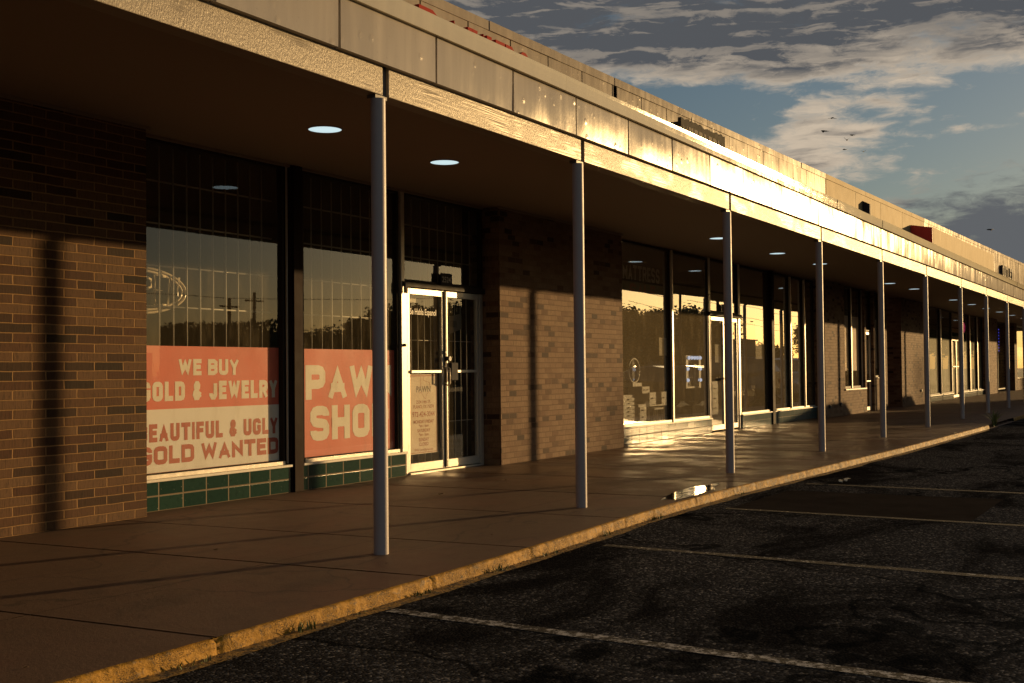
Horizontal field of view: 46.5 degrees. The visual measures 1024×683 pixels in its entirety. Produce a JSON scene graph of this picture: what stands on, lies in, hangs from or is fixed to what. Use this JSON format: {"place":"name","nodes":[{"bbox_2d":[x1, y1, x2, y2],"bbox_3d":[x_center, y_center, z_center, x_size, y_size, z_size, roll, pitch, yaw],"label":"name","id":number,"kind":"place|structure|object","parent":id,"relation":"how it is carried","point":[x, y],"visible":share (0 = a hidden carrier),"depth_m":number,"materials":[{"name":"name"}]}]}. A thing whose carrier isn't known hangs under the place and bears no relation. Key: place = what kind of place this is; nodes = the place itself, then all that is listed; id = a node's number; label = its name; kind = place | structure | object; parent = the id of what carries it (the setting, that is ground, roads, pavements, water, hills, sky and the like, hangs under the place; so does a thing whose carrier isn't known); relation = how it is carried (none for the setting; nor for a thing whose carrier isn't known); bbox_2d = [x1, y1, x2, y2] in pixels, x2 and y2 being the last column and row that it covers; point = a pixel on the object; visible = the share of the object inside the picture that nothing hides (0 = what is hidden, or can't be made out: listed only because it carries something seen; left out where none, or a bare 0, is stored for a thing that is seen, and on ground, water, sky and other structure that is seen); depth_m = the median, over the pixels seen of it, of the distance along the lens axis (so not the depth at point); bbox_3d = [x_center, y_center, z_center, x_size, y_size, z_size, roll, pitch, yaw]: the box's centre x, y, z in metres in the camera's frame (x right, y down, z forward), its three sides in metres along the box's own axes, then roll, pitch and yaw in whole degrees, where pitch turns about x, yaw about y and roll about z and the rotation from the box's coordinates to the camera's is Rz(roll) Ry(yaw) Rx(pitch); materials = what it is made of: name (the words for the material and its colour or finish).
{"place":"outdoors","nodes":[
{"label":"outdoors","id":0,"kind":"place"},
{"bbox_2d":[0,389,1023,682],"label":"sidewalk","id":1,"kind":"structure","parent":0,"point":[114,561],"depth_m":8.94,"materials":[{"name":"concrete"}]},
{"bbox_2d":[0,0,623,537],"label":"pawn shop","id":2,"kind":"structure","parent":1,"relation":"on","point":[98,214],"depth_m":13.72,"materials":[{"name":"brown brick"}]},
{"bbox_2d":[146,266,185,313],"bbox_3d":[-3.443,-0.476,10.846,0.032,0.453,1.302,-1,-2,30],"label":"neon sign","id":3,"kind":"object","parent":2,"relation":"attached to","point":[178,283],"visible":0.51,"depth_m":11.17,"materials":[{"name":"beige glass"}]},
{"bbox_2d":[147,345,278,473],"bbox_3d":[-2.912,0.628,11.430,0.006,1.160,2.018,-1,-2,30],"label":"window poster","id":4,"kind":"object","parent":2,"relation":"attached to","point":[207,407],"depth_m":11.45,"materials":[{"name":"paper"}]},
{"bbox_2d":[146,137,284,475],"bbox_3d":[-2.949,-0.292,11.470,0.156,3.092,2.100,-1,-2,30],"label":"window","id":5,"kind":"structure","parent":2,"relation":"in","point":[280,169],"depth_m":11.93,"materials":[{"name":"brown metal"}]},
{"bbox_2d":[304,349,394,456],"bbox_3d":[-1.811,0.668,13.347,0.006,1.155,1.690,-1,-2,30],"label":"window poster","id":6,"kind":"object","parent":2,"relation":"attached to","point":[338,404],"depth_m":13.20,"materials":[{"name":"paper"}]},
{"bbox_2d":[302,171,399,458],"bbox_3d":[-1.848,-0.255,13.386,0.156,3.092,1.760,-1,-2,30],"label":"window","id":7,"kind":"structure","parent":2,"relation":"in","point":[394,193],"depth_m":13.69,"materials":[{"name":"brown metal"}]},
{"bbox_2d":[410,308,434,316],"bbox_3d":[-1.090,-0.350,14.612,0.001,0.099,0.570,-1,-2,30],"label":"door decal","id":8,"kind":"object","parent":2,"relation":"attached to","point":[421,311],"depth_m":14.58},
{"bbox_2d":[410,374,437,454],"bbox_3d":[-1.084,0.886,14.601,0.004,0.973,0.605,-1,-2,30],"label":"hours sign","id":9,"kind":"object","parent":2,"relation":"attached to","point":[423,411],"visible":1,"depth_m":14.60,"materials":[{"name":"paper"}]},
{"bbox_2d":[407,288,447,472],"bbox_3d":[-1.058,0.467,14.627,0.152,2.215,0.840,-1,-2,30],"label":"door","id":10,"kind":"structure","parent":2,"relation":"in","point":[443,376],"depth_m":14.89,"materials":[{"name":"metal"}]},
{"bbox_2d":[404,193,481,288],"bbox_3d":[-0.918,-1.236,15.046,0.156,1.066,1.823,-1,-2,30],"label":"transom window","id":11,"kind":"structure","parent":2,"relation":"in","point":[478,211],"depth_m":15.31,"materials":[{"name":"brown metal"}]},
{"bbox_2d":[440,273,451,285],"bbox_3d":[-0.827,-0.781,14.966,0.009,0.147,0.260,-1,-2,30],"label":"number plate","id":12,"kind":"object","parent":2,"relation":"attached to","point":[445,278],"visible":1,"depth_m":14.95,"materials":[{"name":"paint"}]},
{"bbox_2d":[447,314,460,334],"bbox_3d":[-0.739,-0.223,15.291,0.004,0.280,0.330,-1,-2,30],"label":"paper notice","id":13,"kind":"object","parent":2,"relation":"attached to","point":[453,323],"visible":1,"depth_m":15.27,"materials":[{"name":"white paper"}]},
{"bbox_2d":[446,291,479,466],"bbox_3d":[-0.649,0.480,15.339,0.152,2.215,0.825,-1,-2,30],"label":"door","id":14,"kind":"structure","parent":2,"relation":"in","point":[452,368],"depth_m":15.51,"materials":[{"name":"metal"}]},
{"bbox_2d":[414,4,527,56],"bbox_3d":[-0.483,-3.589,15.174,0.121,0.720,2.650,-1,-2,30],"label":"channel letter sign","id":15,"kind":"object","parent":2,"relation":"attached to","point":[467,28],"visible":0.06,"depth_m":15.12,"materials":[{"name":"red plastic"}]},
{"bbox_2d":[0,0,1023,554],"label":"walkway canopy","id":16,"kind":"object","parent":1,"relation":"on","point":[382,94],"visible":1,"depth_m":10.50,"materials":[{"name":"paint"}]},
{"bbox_2d":[661,483,718,499],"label":"puddle","id":17,"kind":"object","parent":1,"relation":"on","point":[687,492],"visible":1,"depth_m":11.95,"materials":[{"name":"liquid"}]},
{"bbox_2d":[612,78,825,444],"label":"furniture store","id":18,"kind":"structure","parent":1,"relation":"on","point":[775,384],"depth_m":28.25,"materials":[{"name":"beige glass"}]},
{"bbox_2d":[623,394,634,423],"bbox_3d":[1.856,1.176,20.689,0.445,0.500,0.520,-1,-2,30],"label":"chest of drawers","id":19,"kind":"object","parent":18,"relation":"on","point":[628,407],"visible":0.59,"depth_m":20.60,"materials":[{"name":"white paint"}]},
{"bbox_2d":[634,404,645,422],"bbox_3d":[2.163,1.277,21.260,0.445,0.320,0.340,-1,-2,30],"label":"nightstand","id":20,"kind":"object","parent":18,"relation":"on","point":[640,412],"visible":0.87,"depth_m":21.06,"materials":[{"name":"white paint"}]},
{"bbox_2d":[622,261,662,302],"bbox_3d":[2.276,-1.032,20.957,0.009,0.640,1.970,-1,-2,30],"label":"mattress banner","id":21,"kind":"object","parent":18,"relation":"hanging from","point":[650,275],"visible":0.97,"depth_m":20.98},
{"bbox_2d":[621,240,671,419],"bbox_3d":[2.177,-0.123,20.299,0.065,3.092,2.640,-1,-2,30],"label":"window frame","id":22,"kind":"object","parent":18,"relation":"in","point":[623,241],"depth_m":21.41,"materials":[{"name":"brown metal"}]},
{"bbox_2d":[634,391,666,420],"bbox_3d":[2.513,1.194,22.064,0.475,0.520,0.800,-1,-2,30],"label":"vanity desk","id":23,"kind":"object","parent":18,"relation":"on","point":[653,398],"visible":0.59,"depth_m":21.75,"materials":[{"name":"white paint"}]},
{"bbox_2d":[623,357,649,393],"bbox_3d":[2.216,0.612,21.451,0.295,0.658,0.698,-1,-2,30],"label":"vanity mirror","id":24,"kind":"object","parent":23,"relation":"on","point":[633,374],"visible":0.98,"depth_m":21.41,"materials":[{"name":"white paint"}]},
{"bbox_2d":[648,407,662,420],"bbox_3d":[2.614,1.320,21.658,0.130,0.245,0.440,-1,-2,30],"label":"stool","id":25,"kind":"object","parent":18,"relation":"on","point":[656,408],"visible":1,"depth_m":21.57,"materials":[{"name":"white paint"}]},
{"bbox_2d":[659,338,666,355],"bbox_3d":[2.695,0.092,21.260,0.003,0.320,0.350,-1,-2,30],"label":"paper notice","id":26,"kind":"object","parent":18,"relation":"attached to","point":[662,346],"visible":1,"depth_m":21.26,"materials":[{"name":"beige paper"}]},
{"bbox_2d":[673,251,708,418],"bbox_3d":[3.302,-0.086,22.258,0.065,3.092,1.880,-1,-2,30],"label":"window","id":27,"kind":"structure","parent":18,"relation":"in","point":[706,361],"depth_m":23.03,"materials":[{"name":"brown metal"}]},
{"bbox_2d":[684,355,701,388],"bbox_3d":[3.551,0.593,23.267,0.084,0.640,0.800,-1,-2,30],"label":"lighted mirror","id":28,"kind":"object","parent":18,"relation":"attached to","point":[692,371],"visible":1,"depth_m":23.20,"materials":[{"name":"white paint"}]},
{"bbox_2d":[670,117,724,147],"bbox_3d":[3.216,-3.363,21.332,0.495,1.080,2.180,-1,-2,30],"label":"cabinet sign","id":29,"kind":"object","parent":18,"relation":"attached to","point":[700,131],"visible":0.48,"depth_m":21.05,"materials":[{"name":"metal"}]},
{"bbox_2d":[692,381,717,414],"bbox_3d":[3.986,1.159,24.460,0.445,0.680,0.420,-1,-2,30],"label":"desk cabinet","id":30,"kind":"object","parent":18,"relation":"in","point":[698,401],"visible":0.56,"depth_m":24.32,"materials":[{"name":"white paint"}]},
{"bbox_2d":[715,344,719,362],"bbox_3d":[4.088,0.238,23.681,0.003,0.360,0.300,-1,-2,30],"label":"paper notice","id":31,"kind":"object","parent":18,"relation":"attached to","point":[717,353],"visible":1,"depth_m":23.67,"materials":[{"name":"beige paper"}]},
{"bbox_2d":[711,316,724,430],"bbox_3d":[4.068,0.628,23.488,0.122,2.232,0.800,-1,-2,30],"label":"door","id":32,"kind":"structure","parent":18,"relation":"in","point":[721,426],"depth_m":23.80,"materials":[{"name":"metal"}]},
{"bbox_2d":[710,259,737,313],"bbox_3d":[4.221,-1.083,23.900,0.065,1.035,1.610,-1,-2,30],"label":"transom window","id":33,"kind":"structure","parent":18,"relation":"in","point":[734,265],"depth_m":24.57,"materials":[{"name":"brown metal"}]},
{"bbox_2d":[724,318,738,427],"bbox_3d":[4.442,0.642,24.211,0.050,2.232,0.795,-1,-2,30],"label":"door","id":34,"kind":"structure","parent":18,"relation":"in","point":[736,424],"depth_m":24.51,"materials":[{"name":"metal"}]},
{"bbox_2d":[739,265,769,412],"bbox_3d":[5.173,-0.023,25.513,0.065,3.092,1.930,-1,-2,30],"label":"window","id":35,"kind":"structure","parent":18,"relation":"in","point":[743,267],"depth_m":26.30,"materials":[{"name":"brown metal"}]},
{"bbox_2d":[755,324,762,358],"bbox_3d":[5.383,0.001,25.946,0.003,0.760,0.490,-1,-2,30],"label":"hanging sheet","id":36,"kind":"object","parent":18,"relation":"hanging from","point":[758,341],"visible":1,"depth_m":25.93,"materials":[{"name":"paper"}]},
{"bbox_2d":[774,273,814,408],"bbox_3d":[6.597,0.024,27.987,0.069,3.092,3.380,-1,-2,30],"label":"window","id":37,"kind":"structure","parent":18,"relation":"in","point":[796,283],"depth_m":28.33,"materials":[{"name":"brown metal"}]},
{"bbox_2d":[813,174,930,417],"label":"brick office","id":38,"kind":"structure","parent":1,"relation":"on","point":[851,355],"depth_m":33.77,"materials":[{"name":"brown brick"}]},
{"bbox_2d":[844,286,866,389],"bbox_3d":[9.133,-0.079,31.931,0.195,2.740,2.260,-1,-2,30],"label":"window","id":39,"kind":"structure","parent":38,"relation":"in","point":[853,345],"depth_m":32.33,"materials":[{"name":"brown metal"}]},
{"bbox_2d":[863,201,870,214],"bbox_3d":[9.943,-3.191,33.348,0.190,1.500,0.122,-1,-2,30],"label":"blade sign","id":40,"kind":"object","parent":38,"relation":"attached to","point":[866,207],"visible":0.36,"depth_m":33.30,"materials":[{"name":"metal"}]},
{"bbox_2d":[865,291,870,331],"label":"transom window","id":41,"kind":"structure","parent":38,"relation":"in","point":[868,293],"depth_m":33.82,"materials":[{"name":"black glass"}]},
{"bbox_2d":[866,332,871,409],"bbox_3d":[9.956,0.832,33.436,0.084,2.200,0.880,-1,-2,30],"label":"door","id":42,"kind":"structure","parent":38,"relation":"in","point":[868,348],"depth_m":33.76,"materials":[{"name":"metal"}]},
{"bbox_2d":[874,293,878,377],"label":"window","id":43,"kind":"structure","parent":38,"relation":"in","point":[876,321],"depth_m":34.70,"materials":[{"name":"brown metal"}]},
{"bbox_2d":[886,251,1023,391],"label":"end shop","id":44,"kind":"structure","parent":1,"relation":"on","point":[1016,348],"depth_m":60.04,"materials":[{"name":"brown metal"}]},
{"bbox_2d":[997,322,1005,389],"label":"window","id":45,"kind":"structure","parent":44,"relation":"in","point":[1001,326],"depth_m":58.81,"materials":[{"name":"black glass"}]},
{"bbox_2d":[1000,265,1012,279],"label":"letter sign","id":46,"kind":"object","parent":44,"relation":"attached to","point":[1005,271],"visible":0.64,"depth_m":57.78,"materials":[{"name":"paint"}]},
{"bbox_2d":[1017,326,1022,378],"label":"window","id":47,"kind":"structure","parent":44,"relation":"in","point":[1019,328],"depth_m":64.14,"materials":[{"name":"glass"}]},
{"bbox_2d":[924,218,997,401],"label":"building","id":48,"kind":"structure","parent":1,"relation":"on","point":[944,352],"depth_m":49.54,"materials":[{"name":"grey tile"}]},
{"bbox_2d":[929,306,952,394],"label":"window","id":49,"kind":"structure","parent":48,"relation":"in","point":[940,348],"depth_m":43.94,"materials":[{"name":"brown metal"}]},
{"bbox_2d":[910,225,993,270],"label":"box sign","id":50,"kind":"object","parent":48,"relation":"attached to","point":[959,247],"visible":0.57,"depth_m":42.23,"materials":[{"name":"beige paint"}]},
{"bbox_2d":[952,339,956,396],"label":"door","id":51,"kind":"structure","parent":48,"relation":"in","point":[954,340],"depth_m":46.87,"materials":[{"name":"metal"}]},
{"bbox_2d":[951,311,958,337],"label":"transom window","id":52,"kind":"structure","parent":48,"relation":"in","point":[954,315],"depth_m":46.88,"materials":[{"name":"black glass"}]},
{"bbox_2d":[956,339,959,396],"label":"door","id":53,"kind":"structure","parent":48,"relation":"in","point":[958,395],"depth_m":47.00,"materials":[{"name":"metal"}]},
{"bbox_2d":[963,314,982,390],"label":"window","id":54,"kind":"structure","parent":48,"relation":"in","point":[972,351],"depth_m":50.83,"materials":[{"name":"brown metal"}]},
{"bbox_2d":[151,418,1023,682],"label":"parking lot","id":55,"kind":"structure","parent":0,"point":[957,627],"depth_m":6.56,"materials":[{"name":"black asphalt"}]},
{"bbox_2d":[53,486,738,682],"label":"kerb","id":56,"kind":"structure","parent":55,"relation":"on","point":[135,669],"depth_m":6.44,"materials":[{"name":"paint"}]},
{"bbox_2d":[126,430,988,682],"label":"kerb overspray","id":57,"kind":"object","parent":55,"relation":"on","point":[226,656],"visible":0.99,"depth_m":6.86,"materials":[{"name":"yellow paint"}]},
{"bbox_2d":[177,653,210,668],"bbox_3d":[-1.427,1.440,5.357,0.040,0.045,0.206,-1,-2,32],"label":"weed","id":58,"kind":"object","parent":57,"relation":"on","point":[194,662],"visible":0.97,"depth_m":5.36,"materials":[{"name":"green plant"}]},
{"bbox_2d":[294,620,315,631],"bbox_3d":[-1.040,1.443,6.033,0.085,0.065,0.163,-1,-2,30],"label":"weed","id":59,"kind":"object","parent":57,"relation":"on","point":[308,627],"visible":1,"depth_m":6.05,"materials":[{"name":"green plant"}]},
{"bbox_2d":[413,588,430,596],"bbox_3d":[-0.508,1.473,6.976,0.056,0.042,0.192,-1,-2,26],"label":"weed","id":60,"kind":"object","parent":57,"relation":"on","point":[427,591],"visible":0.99,"depth_m":6.99,"materials":[{"name":"green plant"}]},
{"bbox_2d":[494,563,510,571],"bbox_3d":[-0.073,1.481,7.812,0.074,0.060,0.219,-1,-2,30],"label":"weed","id":61,"kind":"object","parent":57,"relation":"on","point":[500,568],"visible":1,"depth_m":7.82,"materials":[{"name":"green plant"}]},
{"bbox_2d":[131,432,975,682],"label":"gutter grit","id":62,"kind":"object","parent":57,"relation":"on","point":[509,567],"visible":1,"depth_m":7.69,"materials":[{"name":"gravel"}]},
{"bbox_2d":[385,608,970,682],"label":"parking line","id":63,"kind":"object","parent":55,"relation":"on","point":[903,676],"visible":1,"depth_m":5.55,"materials":[{"name":"paint"}]},
{"bbox_2d":[603,544,1023,579],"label":"parking line","id":64,"kind":"object","parent":55,"relation":"on","point":[853,565],"visible":1,"depth_m":8.00,"materials":[{"name":"paint"}]},
{"bbox_2d":[736,425,988,493],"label":"kerb","id":65,"kind":"structure","parent":55,"relation":"on","point":[753,486],"depth_m":15.55,"materials":[{"name":"paint"}]},
{"bbox_2d":[732,490,1002,520],"bbox_3d":[3.436,1.563,11.457,2.160,0.001,1.900,-1,-2,30],"label":"asphalt patch","id":66,"kind":"object","parent":55,"relation":"on","point":[930,507],"visible":1,"depth_m":11.37,"materials":[{"name":"black asphalt"}]},
{"bbox_2d":[725,508,1023,525],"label":"parking line","id":67,"kind":"object","parent":55,"relation":"on","point":[879,517],"visible":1,"depth_m":10.40,"materials":[{"name":"paint"}]},
{"bbox_2d":[807,483,1023,493],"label":"parking line","id":68,"kind":"object","parent":55,"relation":"on","point":[917,488],"visible":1,"depth_m":12.86,"materials":[{"name":"paint"}]},
{"bbox_2d":[989,421,1013,428],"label":"kerb ramp","id":69,"kind":"structure","parent":55,"relation":"on","point":[1000,423],"depth_m":26.99,"materials":[{"name":"concrete"}]},
{"bbox_2d":[987,409,1007,426],"bbox_3d":[10.399,1.652,25.766,0.920,0.370,0.547,1,-2,-42],"label":"weed","id":70,"kind":"object","parent":69,"relation":"on","point":[994,418],"visible":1,"depth_m":25.80,"materials":[{"name":"green plant"}]},
{"bbox_2d":[1014,415,1023,420],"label":"kerb","id":71,"kind":"structure","parent":55,"relation":"on","point":[1019,417],"depth_m":29.11,"materials":[{"name":"paint"}]},
{"bbox_2d":[444,0,1023,262],"label":"sky","id":72,"kind":"structure","parent":0,"point":[931,92],"materials":[{"name":"blue"}]}
]}

